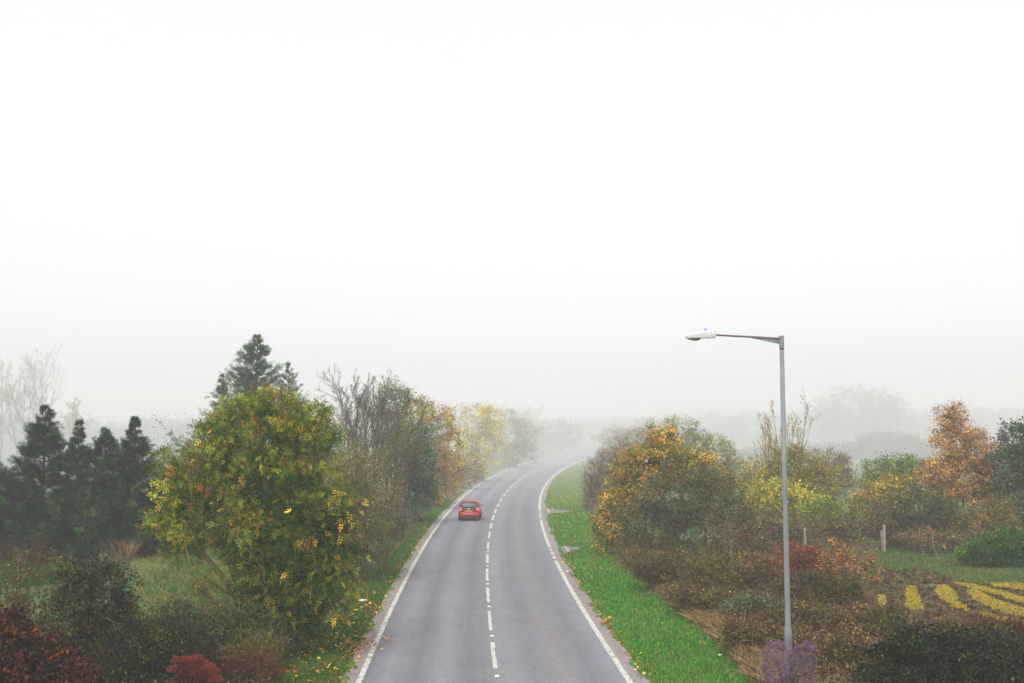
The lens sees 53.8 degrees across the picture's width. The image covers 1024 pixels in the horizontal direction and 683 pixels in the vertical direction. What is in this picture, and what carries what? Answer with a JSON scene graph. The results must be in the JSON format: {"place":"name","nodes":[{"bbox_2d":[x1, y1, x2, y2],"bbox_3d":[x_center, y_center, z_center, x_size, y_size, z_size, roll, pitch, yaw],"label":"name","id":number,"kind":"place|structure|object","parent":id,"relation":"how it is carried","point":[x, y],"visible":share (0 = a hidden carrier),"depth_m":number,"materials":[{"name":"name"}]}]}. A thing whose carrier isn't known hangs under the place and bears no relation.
{"place":"outdoors","nodes":[
{"label":"outdoors","id":0,"kind":"place"},
{"bbox_2d":[91,534,217,562],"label":"dry grass","id":1,"kind":"structure","parent":0,"point":[131,549],"depth_m":55.05,"materials":[{"name":"brown plant"}]},
{"bbox_2d":[127,546,266,653],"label":"bank grass","id":2,"kind":"structure","parent":0,"point":[159,579],"depth_m":44.57,"materials":[{"name":"green plant"}]},
{"bbox_2d":[346,449,650,682],"bbox_3d":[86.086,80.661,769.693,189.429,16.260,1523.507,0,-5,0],"label":"road","id":3,"kind":"structure","parent":0,"point":[491,595],"depth_m":41.17,"materials":[{"name":"grey asphalt"}]},
{"bbox_2d":[458,500,482,519],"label":"hatchback car","id":4,"kind":"object","parent":3,"relation":"on","point":[470,509],"visible":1,"depth_m":79.68,"materials":[{"name":"red paint"}]},
{"bbox_2d":[0,430,1023,682],"bbox_3d":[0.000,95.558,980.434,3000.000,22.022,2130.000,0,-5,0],"label":"ground","id":5,"kind":"structure","parent":0,"point":[740,444],"depth_m":297.35,"materials":[{"name":"green plant"}]},
{"bbox_2d":[0,383,50,465],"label":"misty tree","id":6,"kind":"object","parent":5,"relation":"on","point":[14,416],"visible":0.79,"depth_m":517.29,"materials":[{"name":"grey plant"}]},
{"bbox_2d":[0,479,66,561],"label":"shrub","id":7,"kind":"object","parent":5,"relation":"on","point":[12,489],"visible":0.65,"depth_m":55.97,"materials":[{"name":"green plant"}]},
{"bbox_2d":[0,344,67,464],"bbox_3d":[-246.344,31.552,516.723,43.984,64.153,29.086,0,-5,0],"label":"misty tree","id":8,"kind":"object","parent":5,"relation":"on","point":[31,365],"visible":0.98,"depth_m":514.95,"materials":[{"name":"grey plant"}]},
{"bbox_2d":[0,520,79,656],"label":"twiggy shrub","id":9,"kind":"object","parent":5,"relation":"on","point":[22,600],"visible":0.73,"depth_m":30.44,"materials":[{"name":"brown plant"}]},
{"bbox_2d":[0,403,93,556],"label":"conifer tree","id":10,"kind":"object","parent":5,"relation":"on","point":[33,450],"visible":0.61,"depth_m":57.89,"materials":[{"name":"green plant"}]},
{"bbox_2d":[0,598,109,682],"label":"red shrub","id":11,"kind":"object","parent":5,"relation":"on","point":[34,663],"visible":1,"depth_m":24.19,"materials":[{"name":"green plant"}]},
{"bbox_2d":[0,492,116,563],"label":"shrub","id":12,"kind":"object","parent":5,"relation":"on","point":[52,508],"visible":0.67,"depth_m":55.70,"materials":[{"name":"green plant"}]},
{"bbox_2d":[0,558,129,588],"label":"field grass","id":13,"kind":"structure","parent":5,"relation":"on","point":[34,580],"depth_m":51.41,"materials":[{"name":"green plant"}]},
{"bbox_2d":[43,418,94,532],"bbox_3d":[-25.405,8.550,59.335,5.701,8.173,6.478,3,-6,-32],"label":"conifer tree","id":14,"kind":"object","parent":5,"relation":"on","point":[77,441],"visible":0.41,"depth_m":59.46,"materials":[{"name":"green plant"}]},
{"bbox_2d":[59,397,94,440],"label":"misty tree","id":15,"kind":"object","parent":5,"relation":"on","point":[75,409],"visible":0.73,"depth_m":518.21,"materials":[{"name":"beige plant"}]},
{"bbox_2d":[41,426,148,555],"bbox_3d":[-23.610,8.730,58.046,6.386,7.792,8.606,4,-7,-42],"label":"conifer tree","id":16,"kind":"object","parent":5,"relation":"on","point":[107,438],"visible":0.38,"depth_m":58.05,"materials":[{"name":"green plant"}]},
{"bbox_2d":[30,548,161,682],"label":"dark shrub","id":17,"kind":"object","parent":5,"relation":"on","point":[92,590],"visible":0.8,"depth_m":29.17,"materials":[{"name":"green plant"}]},
{"bbox_2d":[0,412,206,451],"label":"distant woodland","id":18,"kind":"object","parent":5,"relation":"on","point":[7,442],"visible":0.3,"depth_m":940.38,"materials":[{"name":"grey plant"}]},
{"bbox_2d":[44,493,198,563],"bbox_3d":[-22.242,10.486,56.662,8.650,3.958,8.187,0,-5,0],"label":"shrub","id":19,"kind":"object","parent":5,"relation":"on","point":[126,509],"visible":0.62,"depth_m":55.81,"materials":[{"name":"green plant"}]},
{"bbox_2d":[51,415,196,555],"bbox_3d":[-22.098,8.368,58.020,9.014,8.337,7.800,0,-5,0],"label":"conifer tree","id":20,"kind":"object","parent":5,"relation":"on","point":[136,470],"visible":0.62,"depth_m":57.22,"materials":[{"name":"green plant"}]},
{"bbox_2d":[0,592,295,682],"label":"undergrowth","id":21,"kind":"object","parent":5,"relation":"on","point":[223,677],"visible":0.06,"depth_m":30.62,"materials":[{"name":"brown plant"}]},
{"bbox_2d":[95,468,211,556],"bbox_3d":[-20.429,9.864,58.465,6.343,5.409,8.057,-2,-5,23],"label":"conifer tree","id":22,"kind":"object","parent":5,"relation":"on","point":[153,487],"visible":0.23,"depth_m":57.60,"materials":[{"name":"green plant"}]},
{"bbox_2d":[79,597,240,682],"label":"twiggy shrub","id":23,"kind":"object","parent":5,"relation":"on","point":[167,651],"visible":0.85,"depth_m":28.15,"materials":[{"name":"green plant"}]},
{"bbox_2d":[166,654,222,682],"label":"shrub","id":24,"kind":"object","parent":5,"relation":"on","point":[211,669],"visible":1,"depth_m":25.79,"materials":[{"name":"red plant"}]},
{"bbox_2d":[144,583,295,661],"bbox_3d":[-9.561,8.991,31.780,5.785,2.711,3.986,-3,-6,33],"label":"green shrub","id":25,"kind":"object","parent":5,"relation":"on","point":[216,626],"visible":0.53,"depth_m":31.22,"materials":[{"name":"green plant"}]},
{"bbox_2d":[178,373,267,508],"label":"conifer tree","id":26,"kind":"object","parent":5,"relation":"on","point":[222,388],"visible":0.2,"depth_m":80.66,"materials":[{"name":"green plant"}]},
{"bbox_2d":[133,376,375,656],"bbox_3d":[-8.593,5.736,33.419,7.118,9.349,6.491,3,-6,-35],"label":"ash tree","id":27,"kind":"object","parent":5,"relation":"on","point":[285,546],"visible":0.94,"depth_m":32.96,"materials":[{"name":"green plant"}]},
{"bbox_2d":[135,334,380,518],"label":"conifer tree","id":28,"kind":"object","parent":5,"relation":"on","point":[245,374],"visible":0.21,"depth_m":81.73,"materials":[{"name":"green plant"}]},
{"bbox_2d":[237,361,331,494],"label":"conifer tree","id":29,"kind":"object","parent":5,"relation":"on","point":[290,379],"visible":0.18,"depth_m":81.88,"materials":[{"name":"green plant"}]},
{"bbox_2d":[217,402,380,579],"bbox_3d":[-9.755,7.736,48.469,6.581,9.863,9.404,-1,-5,14],"label":"bare tree","id":30,"kind":"object","parent":5,"relation":"on","point":[361,570],"visible":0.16,"depth_m":47.96,"materials":[{"name":"brown plant"}]},
{"bbox_2d":[315,364,428,567],"bbox_3d":[-7.936,6.629,53.981,5.871,10.976,9.486,2,-5,-18],"label":"bare tree","id":31,"kind":"object","parent":5,"relation":"on","point":[367,412],"visible":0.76,"depth_m":52.96,"materials":[{"name":"grey plant"}]},
{"bbox_2d":[326,484,454,611],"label":"rough grass","id":32,"kind":"structure","parent":5,"relation":"on","point":[394,543],"depth_m":62.55,"materials":[{"name":"green plant"}]},
{"bbox_2d":[363,481,419,574],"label":"twiggy shrub","id":33,"kind":"object","parent":5,"relation":"on","point":[400,523],"visible":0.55,"depth_m":50.20,"materials":[{"name":"brown plant"}]},
{"bbox_2d":[365,411,426,541],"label":"bare tree","id":34,"kind":"object","parent":5,"relation":"on","point":[396,477],"visible":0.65,"depth_m":65.85,"materials":[{"name":"brown plant"}]},
{"bbox_2d":[371,377,422,525],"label":"leafy tree","id":35,"kind":"object","parent":5,"relation":"on","point":[400,402],"visible":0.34,"depth_m":73.66,"materials":[{"name":"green plant"}]},
{"bbox_2d":[258,455,547,682],"bbox_3d":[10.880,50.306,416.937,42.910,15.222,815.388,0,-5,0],"label":"verge","id":36,"kind":"structure","parent":5,"relation":"on","point":[352,663],"depth_m":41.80,"materials":[{"name":"green plant"}]},
{"bbox_2d":[205,636,296,682],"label":"maroon shrub","id":37,"kind":"object","parent":36,"relation":"on","point":[253,669],"visible":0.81,"depth_m":28.65,"materials":[{"name":"brown plant"}]},
{"bbox_2d":[211,617,291,673],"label":"yellow shrub","id":38,"kind":"object","parent":36,"relation":"on","point":[246,643],"visible":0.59,"depth_m":30.25,"materials":[{"name":"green plant"}]},
{"bbox_2d":[316,417,407,582],"bbox_3d":[-7.430,7.635,48.490,5.032,7.979,4.467,0,-5,0],"label":"twiggy shrub","id":39,"kind":"object","parent":36,"relation":"on","point":[365,520],"visible":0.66,"depth_m":48.22,"materials":[{"name":"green plant"}]},
{"bbox_2d":[377,411,442,521],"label":"ivy tree","id":40,"kind":"object","parent":36,"relation":"on","point":[423,478],"visible":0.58,"depth_m":76.92,"materials":[{"name":"green plant"}]},
{"bbox_2d":[402,389,469,502],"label":"leafy tree","id":41,"kind":"object","parent":36,"relation":"on","point":[447,437],"visible":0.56,"depth_m":117.51,"materials":[{"name":"yellow plant"}]},
{"bbox_2d":[280,527,659,682],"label":"fallen leaves","id":42,"kind":"object","parent":36,"relation":"on","point":[373,644],"visible":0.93,"depth_m":34.60,"materials":[{"name":"brown plant"}]},
{"bbox_2d":[413,439,460,506],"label":"autumn shrub","id":43,"kind":"object","parent":5,"relation":"on","point":[443,473],"visible":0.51,"depth_m":103.79,"materials":[{"name":"brown plant"}]},
{"bbox_2d":[447,450,490,489],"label":"leafy tree","id":44,"kind":"object","parent":5,"relation":"on","point":[473,477],"visible":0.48,"depth_m":198.02,"materials":[{"name":"yellow plant"}]},
{"bbox_2d":[450,400,508,481],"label":"leafy tree","id":45,"kind":"object","parent":5,"relation":"on","point":[485,422],"visible":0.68,"depth_m":262.90,"materials":[{"name":"yellow plant"}]},
{"bbox_2d":[482,407,542,467],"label":"leafy tree","id":46,"kind":"object","parent":5,"relation":"on","point":[516,448],"visible":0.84,"depth_m":468.85,"materials":[{"name":"grey plant"}]},
{"bbox_2d":[511,404,586,452],"bbox_3d":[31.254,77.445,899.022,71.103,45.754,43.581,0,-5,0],"label":"leafy tree","id":47,"kind":"object","parent":5,"relation":"on","point":[548,429],"visible":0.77,"depth_m":894.76,"materials":[{"name":"grey plant"}]},
{"bbox_2d":[423,399,712,440],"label":"distant woodland","id":48,"kind":"object","parent":5,"relation":"on","point":[584,423],"visible":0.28,"depth_m":1436.71,"materials":[{"name":"grey plant"}]},
{"bbox_2d":[586,425,656,486],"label":"twiggy shrub","id":49,"kind":"object","parent":5,"relation":"on","point":[606,453],"visible":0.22,"depth_m":176.38,"materials":[{"name":"brown plant"}]},
{"bbox_2d":[595,417,664,459],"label":"twiggy shrub","id":50,"kind":"object","parent":5,"relation":"on","point":[625,433],"visible":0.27,"depth_m":381.67,"materials":[{"name":"grey plant"}]},
{"bbox_2d":[590,415,682,447],"bbox_3d":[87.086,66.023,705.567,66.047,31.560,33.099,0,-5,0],"label":"leafy tree","id":51,"kind":"object","parent":5,"relation":"on","point":[606,431],"visible":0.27,"depth_m":704.49,"materials":[{"name":"green plant"}]},
{"bbox_2d":[544,456,752,682],"bbox_3d":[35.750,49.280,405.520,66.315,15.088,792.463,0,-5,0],"label":"verge","id":52,"kind":"structure","parent":5,"relation":"on","point":[632,662],"depth_m":37.59,"materials":[{"name":"green plant"}]},
{"bbox_2d":[545,464,631,578],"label":"verge grass","id":53,"kind":"structure","parent":52,"relation":"on","point":[568,479],"depth_m":109.19,"materials":[{"name":"green plant"}]},
{"bbox_2d":[574,437,643,512],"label":"twiggy shrub","id":54,"kind":"object","parent":52,"relation":"on","point":[594,484],"visible":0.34,"depth_m":91.90,"materials":[{"name":"brown plant"}]},
{"bbox_2d":[582,421,740,553],"bbox_3d":[8.860,8.655,59.691,9.585,7.897,4.337,0,-5,0],"label":"maple tree","id":55,"kind":"object","parent":52,"relation":"on","point":[654,449],"visible":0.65,"depth_m":58.92,"materials":[{"name":"yellow plant"}]},
{"bbox_2d":[603,451,776,566],"bbox_3d":[9.686,9.147,55.443,8.717,6.206,7.023,-3,-6,33],"label":"hawthorn shrub","id":56,"kind":"object","parent":52,"relation":"on","point":[665,517],"visible":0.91,"depth_m":54.81,"materials":[{"name":"green plant"}]},
{"bbox_2d":[611,540,708,595],"bbox_3d":[6.800,10.136,45.245,4.647,2.453,3.132,0,-5,0],"label":"bramble shrub","id":57,"kind":"object","parent":5,"relation":"on","point":[650,565],"visible":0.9,"depth_m":45.01,"materials":[{"name":"brown plant"}]},
{"bbox_2d":[659,413,745,506],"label":"hawthorn shrub","id":58,"kind":"object","parent":5,"relation":"on","point":[704,444],"visible":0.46,"depth_m":111.57,"materials":[{"name":"green plant"}]},
{"bbox_2d":[657,573,751,612],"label":"bramble shrub","id":59,"kind":"object","parent":5,"relation":"on","point":[689,596],"visible":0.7,"depth_m":39.15,"materials":[{"name":"brown plant"}]},
{"bbox_2d":[670,539,745,593],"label":"bramble shrub","id":60,"kind":"object","parent":5,"relation":"on","point":[696,567],"visible":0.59,"depth_m":43.16,"materials":[{"name":"brown plant"}]},
{"bbox_2d":[685,328,792,673],"bbox_3d":[6.657,4.851,29.697,2.989,10.541,0.280,0,-5,0],"label":"street lamp","id":61,"kind":"object","parent":5,"relation":"on","point":[705,333],"visible":0.99,"depth_m":29.74,"materials":[{"name":"metal"}]},
{"bbox_2d":[709,581,793,620],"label":"bramble shrub","id":62,"kind":"object","parent":5,"relation":"on","point":[758,600],"visible":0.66,"depth_m":37.56,"materials":[{"name":"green plant"}]},
{"bbox_2d":[712,543,791,594],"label":"bramble shrub","id":63,"kind":"object","parent":5,"relation":"on","point":[756,574],"visible":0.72,"depth_m":44.01,"materials":[{"name":"brown plant"}]},
{"bbox_2d":[711,609,827,654],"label":"bramble shrub","id":64,"kind":"object","parent":5,"relation":"on","point":[738,631],"visible":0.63,"depth_m":32.60,"materials":[{"name":"brown plant"}]},
{"bbox_2d":[727,507,820,552],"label":"bramble shrub","id":65,"kind":"object","parent":5,"relation":"on","point":[777,532],"visible":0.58,"depth_m":57.85,"materials":[{"name":"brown plant"}]},
{"bbox_2d":[732,475,830,530],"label":"yellow shrub","id":66,"kind":"object","parent":5,"relation":"on","point":[770,499],"visible":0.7,"depth_m":67.83,"materials":[{"name":"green plant"}]},
{"bbox_2d":[751,390,820,527],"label":"bare tree","id":67,"kind":"object","parent":5,"relation":"on","point":[774,449],"visible":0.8,"depth_m":73.13,"materials":[{"name":"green plant"}]},
{"bbox_2d":[725,440,851,524],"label":"yellow shrub","id":68,"kind":"object","parent":5,"relation":"on","point":[763,473],"visible":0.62,"depth_m":72.87,"materials":[{"name":"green plant"}]},
{"bbox_2d":[759,638,818,682],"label":"purple flowers","id":69,"kind":"object","parent":5,"relation":"on","point":[780,673],"visible":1,"depth_m":25.85,"materials":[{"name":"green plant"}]},
{"bbox_2d":[614,533,966,682],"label":"undergrowth","id":70,"kind":"object","parent":5,"relation":"on","point":[843,676],"visible":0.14,"depth_m":37.11,"materials":[{"name":"brown plant"}]},
{"bbox_2d":[740,593,844,633],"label":"bramble shrub","id":71,"kind":"object","parent":5,"relation":"on","point":[803,610],"visible":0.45,"depth_m":36.02,"materials":[{"name":"brown plant"}]},
{"bbox_2d":[758,536,833,577],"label":"red shrub","id":72,"kind":"object","parent":5,"relation":"on","point":[805,554],"visible":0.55,"depth_m":48.93,"materials":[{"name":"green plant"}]},
{"bbox_2d":[779,492,856,541],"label":"green shrub","id":73,"kind":"object","parent":5,"relation":"on","point":[829,504],"visible":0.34,"depth_m":64.92,"materials":[{"name":"green plant"}]},
{"bbox_2d":[761,559,876,609],"bbox_3d":[12.399,10.042,40.681,4.555,2.575,2.619,0,-5,0],"label":"bramble shrub","id":74,"kind":"object","parent":5,"relation":"on","point":[848,590],"visible":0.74,"depth_m":40.50,"materials":[{"name":"brown plant"}]},
{"bbox_2d":[780,617,882,681],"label":"bramble shrub","id":75,"kind":"object","parent":5,"relation":"on","point":[845,646],"visible":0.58,"depth_m":30.04,"materials":[{"name":"brown plant"}]},
{"bbox_2d":[805,445,859,501],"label":"brown shrub","id":76,"kind":"object","parent":5,"relation":"on","point":[842,460],"visible":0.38,"depth_m":101.12,"materials":[{"name":"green plant"}]},
{"bbox_2d":[740,428,949,458],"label":"distant hedge","id":77,"kind":"object","parent":5,"relation":"on","point":[894,442],"visible":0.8,"depth_m":691.88,"materials":[{"name":"grey plant"}]},
{"bbox_2d":[791,504,905,553],"bbox_3d":[19.976,11.258,60.535,6.504,2.957,4.547,0,-5,0],"label":"bramble shrub","id":78,"kind":"object","parent":5,"relation":"on","point":[842,528],"visible":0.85,"depth_m":60.92,"materials":[{"name":"brown plant"}]},
{"bbox_2d":[678,396,1023,443],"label":"distant woodland","id":79,"kind":"object","parent":5,"relation":"on","point":[988,422],"visible":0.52,"depth_m":1286.58,"materials":[{"name":"grey plant"}]},
{"bbox_2d":[807,381,919,447],"bbox_3d":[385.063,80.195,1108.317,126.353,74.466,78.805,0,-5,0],"label":"domed tree","id":80,"kind":"object","parent":5,"relation":"on","point":[833,413],"visible":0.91,"depth_m":1097.57,"materials":[{"name":"grey plant"}]},
{"bbox_2d":[812,596,914,639],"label":"bramble shrub","id":81,"kind":"object","parent":5,"relation":"on","point":[854,614],"visible":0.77,"depth_m":35.06,"materials":[{"name":"brown plant"}]},
{"bbox_2d":[842,469,928,527],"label":"yellow shrub","id":82,"kind":"object","parent":5,"relation":"on","point":[865,496],"visible":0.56,"depth_m":69.96,"materials":[{"name":"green plant"}]},
{"bbox_2d":[846,447,932,504],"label":"green shrub","id":83,"kind":"object","parent":5,"relation":"on","point":[897,466],"visible":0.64,"depth_m":76.98,"materials":[{"name":"green plant"}]},
{"bbox_2d":[857,496,941,548],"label":"bramble shrub","id":84,"kind":"object","parent":5,"relation":"on","point":[873,511],"visible":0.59,"depth_m":61.79,"materials":[{"name":"brown plant"}]},
{"bbox_2d":[839,601,1023,682],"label":"dark shrub","id":85,"kind":"object","parent":5,"relation":"on","point":[932,657],"visible":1,"depth_m":25.98,"materials":[{"name":"green plant"}]},
{"bbox_2d":[871,482,991,553],"bbox_3d":[26.518,10.683,61.675,7.059,4.206,7.704,3,-6,-31],"label":"dark shrub","id":86,"kind":"object","parent":5,"relation":"on","point":[945,512],"visible":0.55,"depth_m":61.74,"materials":[{"name":"green plant"}]},
{"bbox_2d":[887,519,1022,553],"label":"bramble shrub","id":87,"kind":"object","parent":5,"relation":"on","point":[944,538],"visible":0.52,"depth_m":59.08,"materials":[{"name":"brown plant"}]},
{"bbox_2d":[907,398,1015,514],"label":"orange tree","id":88,"kind":"object","parent":5,"relation":"on","point":[946,477],"visible":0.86,"depth_m":67.11,"materials":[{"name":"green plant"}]},
{"bbox_2d":[943,599,1023,651],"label":"maroon shrub","id":89,"kind":"object","parent":5,"relation":"on","point":[1012,625],"visible":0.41,"depth_m":27.87,"materials":[{"name":"brown plant"}]},
{"bbox_2d":[954,490,1023,540],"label":"olive shrub","id":90,"kind":"object","parent":5,"relation":"on","point":[1002,517],"visible":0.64,"depth_m":60.01,"materials":[{"name":"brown plant"}]},
{"bbox_2d":[980,416,1023,527],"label":"dark tree","id":91,"kind":"object","parent":5,"relation":"on","point":[1008,479],"visible":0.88,"depth_m":65.26,"materials":[{"name":"green plant"}]},
{"bbox_2d":[0,0,1023,431],"label":"sky","id":92,"kind":"structure","parent":0,"point":[520,203],"materials":[{"name":"white"}]},
{"bbox_2d":[612,553,825,682],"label":"dry grass","id":93,"kind":"structure","parent":0,"point":[743,652],"depth_m":32.12,"materials":[{"name":"brown plant"}]},
{"bbox_2d":[830,547,1023,583],"bbox_3d":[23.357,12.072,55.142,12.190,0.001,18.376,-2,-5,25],"label":"lawn","id":94,"kind":"structure","parent":0,"point":[944,571],"depth_m":51.52,"materials":[{"name":"green plant"}]},
{"bbox_2d":[945,525,1023,569],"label":"laurel shrub","id":95,"kind":"object","parent":94,"relation":"on","point":[997,548],"visible":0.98,"depth_m":52.80,"materials":[{"name":"green plant"}]},
{"bbox_2d":[857,567,1023,632],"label":"soil","id":96,"kind":"structure","parent":0,"point":[923,585],"depth_m":43.52,"materials":[{"name":"brown soil"}]},
{"bbox_2d":[814,535,889,584],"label":"orange sapling","id":97,"kind":"object","parent":96,"relation":"on","point":[841,559],"visible":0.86,"depth_m":48.16,"materials":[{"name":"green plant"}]},
{"bbox_2d":[857,567,1023,635],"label":"soil weeds","id":98,"kind":"object","parent":96,"relation":"on","point":[935,586],"visible":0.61,"depth_m":44.83,"materials":[{"name":"brown soil"}]},
{"label":"straw strip","id":99,"kind":"structure","parent":0,"visible":0},
{"bbox_2d":[935,584,969,610],"bbox_3d":[18.948,11.051,43.814,1.069,0.105,6.997,-2,-5,18],"label":"straw stubble","id":100,"kind":"object","parent":99,"relation":"on","point":[950,597],"visible":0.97,"depth_m":43.93,"materials":[{"name":"yellow plant"}]},
{"label":"straw strip","id":101,"kind":"structure","parent":0,"visible":0},
{"bbox_2d":[966,589,1023,615],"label":"straw stubble","id":102,"kind":"object","parent":101,"relation":"on","point":[1003,606],"visible":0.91,"depth_m":42.02,"materials":[{"name":"yellow plant"}]},
{"label":"straw strip","id":103,"kind":"structure","parent":0,"visible":0},
{"bbox_2d":[952,581,1023,602],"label":"straw stubble","id":104,"kind":"object","parent":103,"relation":"on","point":[1009,595],"visible":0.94,"depth_m":44.95,"materials":[{"name":"yellow plant"}]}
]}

